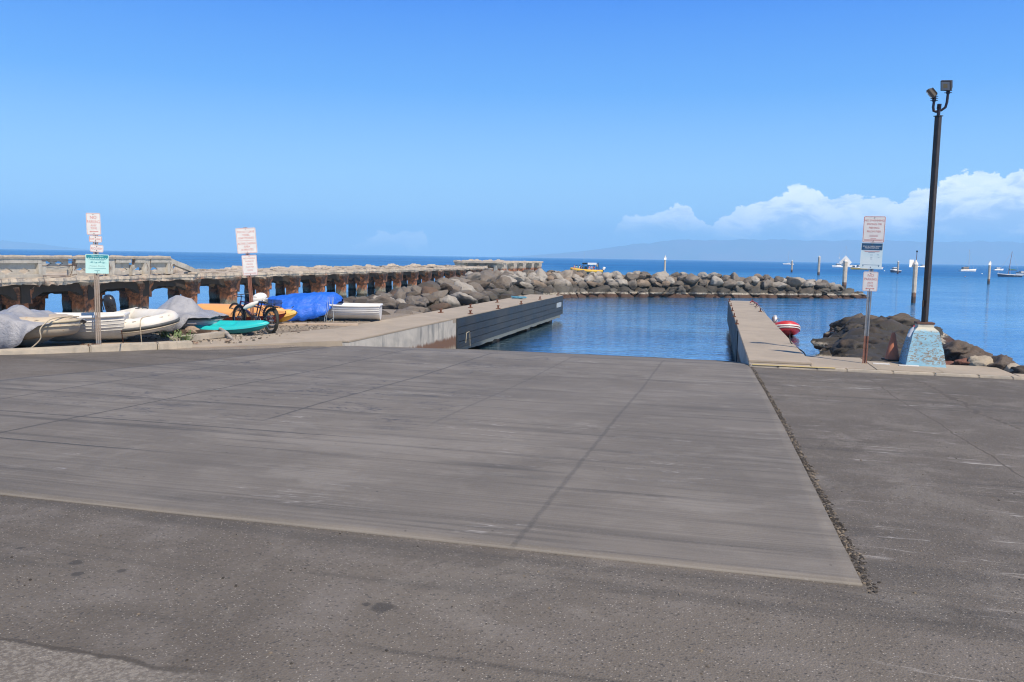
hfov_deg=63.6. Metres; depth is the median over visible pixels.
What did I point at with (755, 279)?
boulder
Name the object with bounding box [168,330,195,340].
weed
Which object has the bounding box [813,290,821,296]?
boulder
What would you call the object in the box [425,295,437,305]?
boulder
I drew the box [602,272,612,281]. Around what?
boulder
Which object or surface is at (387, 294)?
boulder
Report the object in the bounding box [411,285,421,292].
boulder
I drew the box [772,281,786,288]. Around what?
boulder
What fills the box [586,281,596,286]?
boulder
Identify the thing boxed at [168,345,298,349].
dirt verge
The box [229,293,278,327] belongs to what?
bicycle
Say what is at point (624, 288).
boulder
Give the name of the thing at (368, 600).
asphalt lot
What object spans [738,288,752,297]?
boulder
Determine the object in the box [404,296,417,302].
boulder
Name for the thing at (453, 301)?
boulder
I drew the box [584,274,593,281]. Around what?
boulder
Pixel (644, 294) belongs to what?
boulder
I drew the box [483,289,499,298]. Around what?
boulder
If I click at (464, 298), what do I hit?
boulder
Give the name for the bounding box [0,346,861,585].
concrete apron
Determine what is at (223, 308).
kayak
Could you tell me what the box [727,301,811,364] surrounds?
loading pier
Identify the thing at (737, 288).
boulder
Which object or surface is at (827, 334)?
lava rock
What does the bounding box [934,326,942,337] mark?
lava rock
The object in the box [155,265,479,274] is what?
rubble
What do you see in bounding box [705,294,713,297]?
boulder
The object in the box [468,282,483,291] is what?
boulder
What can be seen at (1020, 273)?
motorboat
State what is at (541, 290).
boulder
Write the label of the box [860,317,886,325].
lava rock
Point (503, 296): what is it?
boulder
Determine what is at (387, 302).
boulder
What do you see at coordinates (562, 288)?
boulder
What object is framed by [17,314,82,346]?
inflatable dinghy
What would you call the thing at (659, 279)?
boulder
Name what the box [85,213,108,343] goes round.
sign post
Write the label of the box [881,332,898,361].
traffic cone
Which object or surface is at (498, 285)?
boulder
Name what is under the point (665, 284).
boulder
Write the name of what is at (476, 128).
sky
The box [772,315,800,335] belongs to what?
inflatable dinghy
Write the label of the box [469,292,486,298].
boulder
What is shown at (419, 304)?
boulder
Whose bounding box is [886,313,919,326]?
lava rock
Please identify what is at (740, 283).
boulder
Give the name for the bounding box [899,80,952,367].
floodlight pole
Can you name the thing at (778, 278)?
boulder
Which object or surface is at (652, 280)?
boulder
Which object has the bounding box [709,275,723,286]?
boulder
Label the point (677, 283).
boulder
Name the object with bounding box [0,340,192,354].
kerb
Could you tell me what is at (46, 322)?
rope
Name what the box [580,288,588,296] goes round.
boulder
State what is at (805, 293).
boulder
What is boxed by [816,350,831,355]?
lava rock
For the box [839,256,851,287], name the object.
channel marker
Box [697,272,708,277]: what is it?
boulder
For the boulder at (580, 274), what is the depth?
83.18 m
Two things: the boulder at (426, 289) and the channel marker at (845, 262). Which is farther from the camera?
the channel marker at (845, 262)
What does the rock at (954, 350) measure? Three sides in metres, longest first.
0.934 x 0.721 x 0.531 m
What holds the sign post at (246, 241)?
on the gravel yard at (48, 343)
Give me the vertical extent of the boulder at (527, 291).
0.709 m
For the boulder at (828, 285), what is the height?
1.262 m
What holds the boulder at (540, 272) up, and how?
on the rubble mound
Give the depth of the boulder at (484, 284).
60.20 m
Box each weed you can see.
[154,330,172,337]
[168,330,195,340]
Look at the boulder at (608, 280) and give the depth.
82.07 m
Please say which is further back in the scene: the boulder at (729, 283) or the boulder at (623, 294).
the boulder at (729, 283)
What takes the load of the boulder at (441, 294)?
on the rubble mound
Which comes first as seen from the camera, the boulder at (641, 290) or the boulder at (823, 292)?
the boulder at (641, 290)
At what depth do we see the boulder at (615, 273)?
83.40 m
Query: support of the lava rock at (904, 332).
on the lava bedrock
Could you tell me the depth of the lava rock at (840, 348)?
24.66 m
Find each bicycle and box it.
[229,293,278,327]
[232,296,281,332]
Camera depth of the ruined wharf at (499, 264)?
125.85 m
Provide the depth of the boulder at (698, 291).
81.86 m
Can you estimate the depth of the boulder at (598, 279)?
82.28 m
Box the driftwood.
[219,327,233,339]
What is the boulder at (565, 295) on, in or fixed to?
on the rubble mound
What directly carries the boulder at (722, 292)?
on the rubble mound
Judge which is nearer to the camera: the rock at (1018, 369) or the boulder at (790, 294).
the rock at (1018, 369)
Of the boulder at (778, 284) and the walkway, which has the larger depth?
the boulder at (778, 284)
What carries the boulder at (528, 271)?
on the rubble mound
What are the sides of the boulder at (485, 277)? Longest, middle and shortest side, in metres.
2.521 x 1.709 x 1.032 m
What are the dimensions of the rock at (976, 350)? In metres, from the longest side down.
1.107 x 0.862 x 0.463 m
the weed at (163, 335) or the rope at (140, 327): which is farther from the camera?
the weed at (163, 335)
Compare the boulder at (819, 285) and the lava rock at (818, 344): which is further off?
the boulder at (819, 285)
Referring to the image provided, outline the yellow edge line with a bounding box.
[752,364,835,368]
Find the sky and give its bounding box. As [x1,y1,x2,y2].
[0,0,1023,256]
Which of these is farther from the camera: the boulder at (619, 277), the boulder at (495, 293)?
the boulder at (619, 277)
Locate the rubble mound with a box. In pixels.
[369,271,841,311]
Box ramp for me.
[346,346,747,364]
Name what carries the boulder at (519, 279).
on the rubble mound
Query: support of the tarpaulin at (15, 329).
on the inflatable dinghy at (64, 326)
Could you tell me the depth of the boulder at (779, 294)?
83.46 m
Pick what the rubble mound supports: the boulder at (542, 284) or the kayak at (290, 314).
the boulder at (542, 284)
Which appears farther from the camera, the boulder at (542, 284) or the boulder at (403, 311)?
the boulder at (542, 284)
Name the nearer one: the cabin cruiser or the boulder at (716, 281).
the boulder at (716, 281)
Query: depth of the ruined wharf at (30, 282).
47.84 m
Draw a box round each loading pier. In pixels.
[283,294,562,348]
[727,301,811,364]
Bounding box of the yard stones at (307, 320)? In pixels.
[128,319,365,342]
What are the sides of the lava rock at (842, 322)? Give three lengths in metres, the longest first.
2.143 x 1.574 x 0.951 m
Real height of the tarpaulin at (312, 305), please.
0.930 m
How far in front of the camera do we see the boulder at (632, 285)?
81.82 m
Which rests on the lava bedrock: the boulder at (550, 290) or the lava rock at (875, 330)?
the lava rock at (875, 330)
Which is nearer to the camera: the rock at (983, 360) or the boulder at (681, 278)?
the rock at (983, 360)
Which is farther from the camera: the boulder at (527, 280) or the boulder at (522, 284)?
the boulder at (527, 280)
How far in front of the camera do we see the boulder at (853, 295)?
86.54 m
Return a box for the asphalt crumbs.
[751,367,880,593]
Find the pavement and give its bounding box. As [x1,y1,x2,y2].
[749,355,1023,376]
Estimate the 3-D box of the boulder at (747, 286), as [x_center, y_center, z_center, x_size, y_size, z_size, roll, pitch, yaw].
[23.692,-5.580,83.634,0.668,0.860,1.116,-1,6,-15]
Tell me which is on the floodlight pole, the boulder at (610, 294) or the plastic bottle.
the plastic bottle
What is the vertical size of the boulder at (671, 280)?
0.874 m
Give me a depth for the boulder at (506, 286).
65.44 m
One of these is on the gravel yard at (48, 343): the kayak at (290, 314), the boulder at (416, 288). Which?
the kayak at (290, 314)
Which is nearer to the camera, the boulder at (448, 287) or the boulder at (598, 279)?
the boulder at (448, 287)
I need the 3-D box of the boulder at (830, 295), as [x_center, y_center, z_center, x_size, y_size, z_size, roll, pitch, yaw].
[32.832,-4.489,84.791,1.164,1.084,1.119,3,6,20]
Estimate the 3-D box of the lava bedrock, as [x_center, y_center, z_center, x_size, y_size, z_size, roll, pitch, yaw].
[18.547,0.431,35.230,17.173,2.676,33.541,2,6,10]
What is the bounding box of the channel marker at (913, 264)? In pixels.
[909,251,917,302]
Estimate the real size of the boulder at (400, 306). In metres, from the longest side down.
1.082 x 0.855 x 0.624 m
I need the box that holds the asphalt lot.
[0,346,1023,681]
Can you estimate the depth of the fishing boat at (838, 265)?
556.33 m
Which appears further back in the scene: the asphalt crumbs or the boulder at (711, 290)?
the boulder at (711, 290)
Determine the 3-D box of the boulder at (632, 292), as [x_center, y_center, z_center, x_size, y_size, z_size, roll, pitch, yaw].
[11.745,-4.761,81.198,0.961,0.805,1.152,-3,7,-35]
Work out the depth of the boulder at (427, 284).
50.18 m
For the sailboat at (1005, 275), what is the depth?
260.31 m
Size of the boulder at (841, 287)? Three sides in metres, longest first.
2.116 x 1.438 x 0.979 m
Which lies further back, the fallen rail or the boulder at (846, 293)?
the boulder at (846, 293)
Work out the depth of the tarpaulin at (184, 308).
22.64 m
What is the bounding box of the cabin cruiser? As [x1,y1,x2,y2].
[890,267,900,272]
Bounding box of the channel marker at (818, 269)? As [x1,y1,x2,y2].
[817,256,820,274]
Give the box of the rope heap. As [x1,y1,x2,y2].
[511,296,526,298]
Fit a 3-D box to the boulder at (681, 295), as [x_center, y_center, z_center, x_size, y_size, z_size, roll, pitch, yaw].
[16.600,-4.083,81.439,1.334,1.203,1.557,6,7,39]
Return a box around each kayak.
[184,317,268,333]
[193,299,285,322]
[273,306,296,322]
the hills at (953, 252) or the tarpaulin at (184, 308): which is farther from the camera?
the hills at (953, 252)
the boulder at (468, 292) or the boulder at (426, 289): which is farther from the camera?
the boulder at (468, 292)
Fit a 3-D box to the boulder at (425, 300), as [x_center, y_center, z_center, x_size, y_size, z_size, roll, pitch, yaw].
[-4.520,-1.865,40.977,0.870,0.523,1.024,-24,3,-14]
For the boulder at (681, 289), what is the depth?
81.64 m
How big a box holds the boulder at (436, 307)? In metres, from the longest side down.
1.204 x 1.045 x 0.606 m
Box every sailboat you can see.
[959,250,975,271]
[997,255,1022,276]
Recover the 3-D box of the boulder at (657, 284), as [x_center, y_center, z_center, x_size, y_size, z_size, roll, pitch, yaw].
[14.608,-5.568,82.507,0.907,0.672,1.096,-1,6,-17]
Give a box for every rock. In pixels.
[811,337,838,349]
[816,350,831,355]
[819,343,833,352]
[823,332,833,337]
[824,342,837,349]
[829,313,863,331]
[829,339,868,356]
[834,326,842,332]
[844,323,862,331]
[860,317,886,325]
[861,315,878,319]
[862,326,885,334]
[868,339,901,347]
[870,324,888,330]
[880,336,899,343]
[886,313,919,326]
[895,330,908,335]
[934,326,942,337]
[943,340,973,360]
[950,358,969,365]
[959,346,992,358]
[967,355,993,365]
[987,354,1016,369]
[1004,363,1019,371]
[1009,365,1023,373]
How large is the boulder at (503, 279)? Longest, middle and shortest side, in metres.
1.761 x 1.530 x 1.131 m
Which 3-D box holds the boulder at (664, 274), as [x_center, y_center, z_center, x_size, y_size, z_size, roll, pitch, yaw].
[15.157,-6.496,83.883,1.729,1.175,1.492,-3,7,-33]
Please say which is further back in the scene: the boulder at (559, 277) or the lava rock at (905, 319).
the boulder at (559, 277)
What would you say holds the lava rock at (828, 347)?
on the lava bedrock
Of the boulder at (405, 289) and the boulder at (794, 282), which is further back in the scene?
the boulder at (794, 282)
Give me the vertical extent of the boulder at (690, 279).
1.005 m
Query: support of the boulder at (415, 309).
on the rubble mound
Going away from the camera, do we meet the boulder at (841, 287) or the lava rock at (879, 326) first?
the lava rock at (879, 326)
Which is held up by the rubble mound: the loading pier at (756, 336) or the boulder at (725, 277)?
the boulder at (725, 277)
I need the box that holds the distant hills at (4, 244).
[0,240,87,249]
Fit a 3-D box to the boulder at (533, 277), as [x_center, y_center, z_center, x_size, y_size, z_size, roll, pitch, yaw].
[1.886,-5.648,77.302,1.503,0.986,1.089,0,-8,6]
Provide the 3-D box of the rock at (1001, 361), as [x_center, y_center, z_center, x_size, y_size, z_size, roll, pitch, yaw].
[10.894,0.590,18.453,0.840,0.530,0.795,-24,-2,-14]
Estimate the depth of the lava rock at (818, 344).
33.28 m
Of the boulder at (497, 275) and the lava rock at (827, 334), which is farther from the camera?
the boulder at (497, 275)
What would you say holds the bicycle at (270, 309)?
on the gravel yard at (48, 343)
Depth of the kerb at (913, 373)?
17.28 m
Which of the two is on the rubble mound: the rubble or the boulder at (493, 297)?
the boulder at (493, 297)
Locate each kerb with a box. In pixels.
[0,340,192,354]
[169,331,226,340]
[750,364,1023,379]
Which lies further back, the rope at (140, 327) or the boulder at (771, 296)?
the boulder at (771, 296)
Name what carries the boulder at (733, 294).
on the rubble mound
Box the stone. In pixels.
[185,326,199,333]
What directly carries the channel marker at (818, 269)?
in the sea
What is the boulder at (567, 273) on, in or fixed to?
on the rubble mound
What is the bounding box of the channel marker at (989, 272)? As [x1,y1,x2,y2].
[987,261,990,283]
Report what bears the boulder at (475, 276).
on the rubble mound
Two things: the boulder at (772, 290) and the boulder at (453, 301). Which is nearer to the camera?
the boulder at (453, 301)
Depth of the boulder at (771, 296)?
83.07 m
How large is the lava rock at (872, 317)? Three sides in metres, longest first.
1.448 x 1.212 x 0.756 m
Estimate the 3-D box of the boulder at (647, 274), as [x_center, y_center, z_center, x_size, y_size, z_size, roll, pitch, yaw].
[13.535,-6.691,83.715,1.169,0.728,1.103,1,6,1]
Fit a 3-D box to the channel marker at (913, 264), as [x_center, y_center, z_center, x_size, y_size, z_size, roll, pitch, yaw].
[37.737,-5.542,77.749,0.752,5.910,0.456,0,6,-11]
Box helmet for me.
[253,293,266,301]
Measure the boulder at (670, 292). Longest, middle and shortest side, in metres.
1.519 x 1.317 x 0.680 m
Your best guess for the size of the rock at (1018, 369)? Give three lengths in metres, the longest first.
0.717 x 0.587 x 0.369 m
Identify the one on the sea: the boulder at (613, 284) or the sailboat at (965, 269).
the sailboat at (965, 269)
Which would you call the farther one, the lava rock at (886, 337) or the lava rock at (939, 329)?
the lava rock at (939, 329)
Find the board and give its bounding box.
[269,323,357,325]
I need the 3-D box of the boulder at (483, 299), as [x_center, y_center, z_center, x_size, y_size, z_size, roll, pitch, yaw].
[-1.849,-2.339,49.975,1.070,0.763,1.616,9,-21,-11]
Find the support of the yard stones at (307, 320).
on the gravel yard at (48, 343)
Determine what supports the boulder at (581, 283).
on the rubble mound
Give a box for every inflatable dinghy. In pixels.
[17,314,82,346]
[102,294,179,336]
[183,316,222,327]
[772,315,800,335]
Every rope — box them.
[31,316,78,347]
[140,316,149,341]
[324,297,333,321]
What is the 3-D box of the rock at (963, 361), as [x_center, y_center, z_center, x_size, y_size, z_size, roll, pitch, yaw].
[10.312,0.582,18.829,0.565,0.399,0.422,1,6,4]
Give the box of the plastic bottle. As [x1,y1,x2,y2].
[907,325,914,336]
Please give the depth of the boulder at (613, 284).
81.41 m
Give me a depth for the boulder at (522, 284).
72.46 m
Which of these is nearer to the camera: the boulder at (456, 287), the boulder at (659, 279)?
the boulder at (456, 287)
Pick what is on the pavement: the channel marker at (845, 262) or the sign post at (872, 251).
the sign post at (872, 251)
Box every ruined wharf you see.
[0,255,492,312]
[453,259,542,276]
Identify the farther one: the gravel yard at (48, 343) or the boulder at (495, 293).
the boulder at (495, 293)
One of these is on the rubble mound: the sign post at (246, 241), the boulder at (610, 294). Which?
the boulder at (610, 294)
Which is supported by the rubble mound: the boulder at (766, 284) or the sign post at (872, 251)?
the boulder at (766, 284)
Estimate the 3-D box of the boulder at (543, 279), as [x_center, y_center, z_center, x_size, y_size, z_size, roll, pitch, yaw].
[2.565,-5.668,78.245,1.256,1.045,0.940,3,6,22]
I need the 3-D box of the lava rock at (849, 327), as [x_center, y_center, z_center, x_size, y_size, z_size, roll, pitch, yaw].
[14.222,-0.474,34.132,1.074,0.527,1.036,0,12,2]
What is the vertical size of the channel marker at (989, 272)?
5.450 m
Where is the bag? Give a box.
[243,301,257,308]
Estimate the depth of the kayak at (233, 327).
22.39 m
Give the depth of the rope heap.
43.47 m
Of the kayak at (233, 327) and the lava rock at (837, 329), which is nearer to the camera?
the kayak at (233, 327)
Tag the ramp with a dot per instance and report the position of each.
(592, 356)
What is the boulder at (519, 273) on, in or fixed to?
on the rubble mound
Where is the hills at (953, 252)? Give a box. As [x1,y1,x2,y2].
[503,239,1023,265]
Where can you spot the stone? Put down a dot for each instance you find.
(193, 329)
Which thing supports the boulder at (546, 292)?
on the rubble mound
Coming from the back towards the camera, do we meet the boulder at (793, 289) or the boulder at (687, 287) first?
the boulder at (793, 289)
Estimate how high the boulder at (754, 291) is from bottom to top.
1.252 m
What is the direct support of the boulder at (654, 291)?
on the rubble mound
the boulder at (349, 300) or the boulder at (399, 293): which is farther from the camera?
the boulder at (399, 293)
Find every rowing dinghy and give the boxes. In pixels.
[49,311,129,341]
[324,303,382,319]
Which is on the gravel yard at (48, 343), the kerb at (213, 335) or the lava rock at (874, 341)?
the kerb at (213, 335)
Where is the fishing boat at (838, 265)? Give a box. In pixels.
[832,257,842,267]
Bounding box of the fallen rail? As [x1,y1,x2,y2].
[170,258,199,272]
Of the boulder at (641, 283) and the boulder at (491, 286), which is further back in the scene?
the boulder at (641, 283)
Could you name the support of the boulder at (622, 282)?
on the rubble mound
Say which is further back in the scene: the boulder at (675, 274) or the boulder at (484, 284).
the boulder at (675, 274)
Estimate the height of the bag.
0.229 m
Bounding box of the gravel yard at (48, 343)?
[14,309,421,347]
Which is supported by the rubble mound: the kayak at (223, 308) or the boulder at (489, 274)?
the boulder at (489, 274)
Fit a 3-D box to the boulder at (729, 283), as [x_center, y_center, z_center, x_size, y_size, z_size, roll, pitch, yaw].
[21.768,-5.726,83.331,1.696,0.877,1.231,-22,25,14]
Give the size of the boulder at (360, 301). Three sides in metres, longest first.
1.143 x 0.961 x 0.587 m
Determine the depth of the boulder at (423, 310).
34.93 m
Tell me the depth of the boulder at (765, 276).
84.25 m
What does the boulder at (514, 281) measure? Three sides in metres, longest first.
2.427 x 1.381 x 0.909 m
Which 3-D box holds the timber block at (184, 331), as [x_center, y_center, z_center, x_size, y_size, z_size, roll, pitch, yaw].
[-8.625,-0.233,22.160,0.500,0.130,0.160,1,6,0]
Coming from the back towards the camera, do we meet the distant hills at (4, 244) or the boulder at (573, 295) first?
the distant hills at (4, 244)
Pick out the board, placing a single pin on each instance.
(334, 324)
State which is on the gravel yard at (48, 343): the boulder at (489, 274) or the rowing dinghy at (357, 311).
the rowing dinghy at (357, 311)
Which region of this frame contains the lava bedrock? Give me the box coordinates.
[829,317,953,361]
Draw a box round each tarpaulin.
[0,305,86,348]
[156,295,228,331]
[259,292,343,320]
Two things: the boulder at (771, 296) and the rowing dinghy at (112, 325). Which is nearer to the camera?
the rowing dinghy at (112, 325)
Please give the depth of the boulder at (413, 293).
45.74 m
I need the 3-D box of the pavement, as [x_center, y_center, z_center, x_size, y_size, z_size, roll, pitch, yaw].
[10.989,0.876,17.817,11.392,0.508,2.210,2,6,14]
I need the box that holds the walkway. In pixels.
[193,329,344,347]
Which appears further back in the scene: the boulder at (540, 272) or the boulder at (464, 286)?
the boulder at (540, 272)
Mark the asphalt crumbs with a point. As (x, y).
(839, 528)
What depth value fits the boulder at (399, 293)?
44.20 m
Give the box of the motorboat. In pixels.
[1016,271,1023,275]
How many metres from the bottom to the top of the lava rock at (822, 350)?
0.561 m
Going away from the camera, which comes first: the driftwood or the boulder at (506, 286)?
the driftwood
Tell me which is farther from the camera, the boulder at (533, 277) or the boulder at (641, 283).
the boulder at (641, 283)
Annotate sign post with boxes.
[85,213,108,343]
[235,227,257,319]
[860,216,885,362]
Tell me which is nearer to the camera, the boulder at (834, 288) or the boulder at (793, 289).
the boulder at (793, 289)
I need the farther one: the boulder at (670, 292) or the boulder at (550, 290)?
the boulder at (670, 292)
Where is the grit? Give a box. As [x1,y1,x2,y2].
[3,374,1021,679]
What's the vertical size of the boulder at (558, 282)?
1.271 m
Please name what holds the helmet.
on the bicycle at (256, 313)
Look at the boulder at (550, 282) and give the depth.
77.92 m
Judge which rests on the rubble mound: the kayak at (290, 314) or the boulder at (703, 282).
the boulder at (703, 282)
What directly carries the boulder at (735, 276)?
on the rubble mound
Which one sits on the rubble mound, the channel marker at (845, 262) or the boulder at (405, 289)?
the boulder at (405, 289)
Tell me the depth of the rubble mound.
83.21 m
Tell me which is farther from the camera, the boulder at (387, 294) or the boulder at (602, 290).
the boulder at (602, 290)
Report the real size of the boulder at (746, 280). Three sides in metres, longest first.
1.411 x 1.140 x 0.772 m
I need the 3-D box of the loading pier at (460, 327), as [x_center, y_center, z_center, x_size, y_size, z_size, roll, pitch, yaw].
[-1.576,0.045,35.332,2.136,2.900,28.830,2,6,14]
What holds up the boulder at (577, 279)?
on the rubble mound
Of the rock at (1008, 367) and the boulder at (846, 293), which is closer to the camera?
the rock at (1008, 367)
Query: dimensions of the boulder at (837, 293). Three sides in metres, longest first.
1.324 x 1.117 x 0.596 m
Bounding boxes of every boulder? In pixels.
[343,298,354,302]
[353,299,366,302]
[366,295,395,309]
[378,293,392,297]
[393,288,405,299]
[394,309,412,313]
[395,303,407,309]
[401,286,410,292]
[403,306,428,312]
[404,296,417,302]
[405,291,420,296]
[406,308,420,311]
[408,301,426,307]
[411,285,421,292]
[417,282,432,287]
[417,297,428,305]
[421,286,437,293]
[423,280,440,290]
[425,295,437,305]
[430,302,451,311]
[431,290,447,300]
[435,277,453,284]
[439,295,460,307]
[440,283,452,293]
[442,282,461,290]
[450,292,477,305]
[454,281,476,291]
[459,290,472,294]
[463,272,480,279]
[466,280,489,289]
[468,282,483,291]
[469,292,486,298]
[477,296,489,302]
[480,271,495,277]
[480,273,491,281]
[482,291,498,300]
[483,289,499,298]
[486,283,495,289]
[492,282,506,290]
[493,272,500,279]
[493,288,507,293]
[496,276,511,286]
[499,294,517,299]
[501,275,516,284]
[501,283,509,290]
[508,274,523,285]
[514,271,526,276]
[519,281,533,288]
[521,276,531,283]
[521,289,533,295]
[522,269,533,275]
[528,275,539,280]
[533,280,547,287]
[534,287,549,294]
[535,268,547,279]
[535,288,543,293]
[536,276,545,282]
[545,279,554,285]
[545,287,553,294]
[552,272,563,279]
[552,279,566,287]
[554,285,571,293]
[559,292,570,297]
[560,270,573,277]
[569,292,577,297]
[574,276,583,282]
[575,272,583,277]
[577,280,588,289]
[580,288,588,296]
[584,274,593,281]
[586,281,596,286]
[586,285,609,295]
[592,275,603,282]
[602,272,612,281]
[604,291,617,296]
[606,278,614,283]
[607,281,619,288]
[611,271,621,278]
[614,275,623,278]
[614,279,627,286]
[616,286,629,293]
[618,291,633,296]
[624,273,638,281]
[628,279,637,290]
[628,289,636,295]
[635,291,648,297]
[637,279,650,287]
[637,288,648,296]
[638,274,645,279]
[640,271,650,277]
[648,287,664,296]
[649,277,656,284]
[654,282,661,287]
[655,271,668,277]
[655,276,665,282]
[661,281,669,287]
[663,289,674,296]
[665,276,674,284]
[671,272,679,276]
[671,281,683,286]
[675,285,685,294]
[675,293,687,297]
[677,275,686,280]
[683,274,699,283]
[684,285,690,291]
[687,285,708,296]
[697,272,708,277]
[697,279,706,285]
[704,285,717,295]
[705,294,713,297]
[707,272,717,277]
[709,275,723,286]
[716,287,730,297]
[721,275,730,281]
[722,279,736,288]
[729,272,740,281]
[729,290,738,297]
[733,286,740,291]
[736,281,744,285]
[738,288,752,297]
[742,278,751,283]
[743,282,751,289]
[748,286,760,296]
[751,276,759,282]
[760,279,772,289]
[762,274,770,279]
[765,294,777,297]
[768,287,777,293]
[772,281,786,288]
[774,276,783,281]
[774,291,784,297]
[785,277,802,288]
[785,286,797,292]
[785,291,797,297]
[797,287,813,297]
[800,280,815,287]
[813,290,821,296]
[814,282,826,288]
[818,289,826,294]
[821,280,830,287]
[826,292,837,298]
[829,285,839,291]
[832,291,841,295]
[835,284,843,290]
[840,289,851,297]
[850,293,861,297]
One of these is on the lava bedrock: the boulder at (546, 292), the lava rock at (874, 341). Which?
the lava rock at (874, 341)
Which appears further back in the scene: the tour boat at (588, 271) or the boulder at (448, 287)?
the tour boat at (588, 271)
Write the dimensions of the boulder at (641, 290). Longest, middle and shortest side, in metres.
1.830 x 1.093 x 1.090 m
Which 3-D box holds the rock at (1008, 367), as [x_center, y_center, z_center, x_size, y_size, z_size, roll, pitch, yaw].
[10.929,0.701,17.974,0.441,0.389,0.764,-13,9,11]
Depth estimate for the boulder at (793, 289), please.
84.03 m
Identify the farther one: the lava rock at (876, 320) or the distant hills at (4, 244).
the distant hills at (4, 244)
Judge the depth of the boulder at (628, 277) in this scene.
82.53 m
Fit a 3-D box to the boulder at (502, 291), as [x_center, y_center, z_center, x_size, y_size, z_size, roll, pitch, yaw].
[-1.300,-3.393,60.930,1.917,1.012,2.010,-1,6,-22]
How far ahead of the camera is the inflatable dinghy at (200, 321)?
22.44 m
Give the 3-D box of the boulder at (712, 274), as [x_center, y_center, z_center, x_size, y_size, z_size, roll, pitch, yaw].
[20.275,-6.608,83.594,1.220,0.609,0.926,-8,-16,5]
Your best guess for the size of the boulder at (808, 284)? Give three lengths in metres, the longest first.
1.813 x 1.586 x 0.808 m
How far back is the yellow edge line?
17.79 m
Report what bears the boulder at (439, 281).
on the rubble mound
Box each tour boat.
[570,263,605,273]
[850,265,867,269]
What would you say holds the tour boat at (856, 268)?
on the sea
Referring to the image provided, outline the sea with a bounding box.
[0,249,1023,364]
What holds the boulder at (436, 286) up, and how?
on the rubble mound
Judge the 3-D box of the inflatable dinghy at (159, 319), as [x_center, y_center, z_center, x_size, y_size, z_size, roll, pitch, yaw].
[-9.475,-0.463,20.735,2.650,1.326,1.698,5,16,33]
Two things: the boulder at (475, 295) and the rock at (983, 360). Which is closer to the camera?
the rock at (983, 360)
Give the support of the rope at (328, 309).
hanging from the tarpaulin at (312, 305)

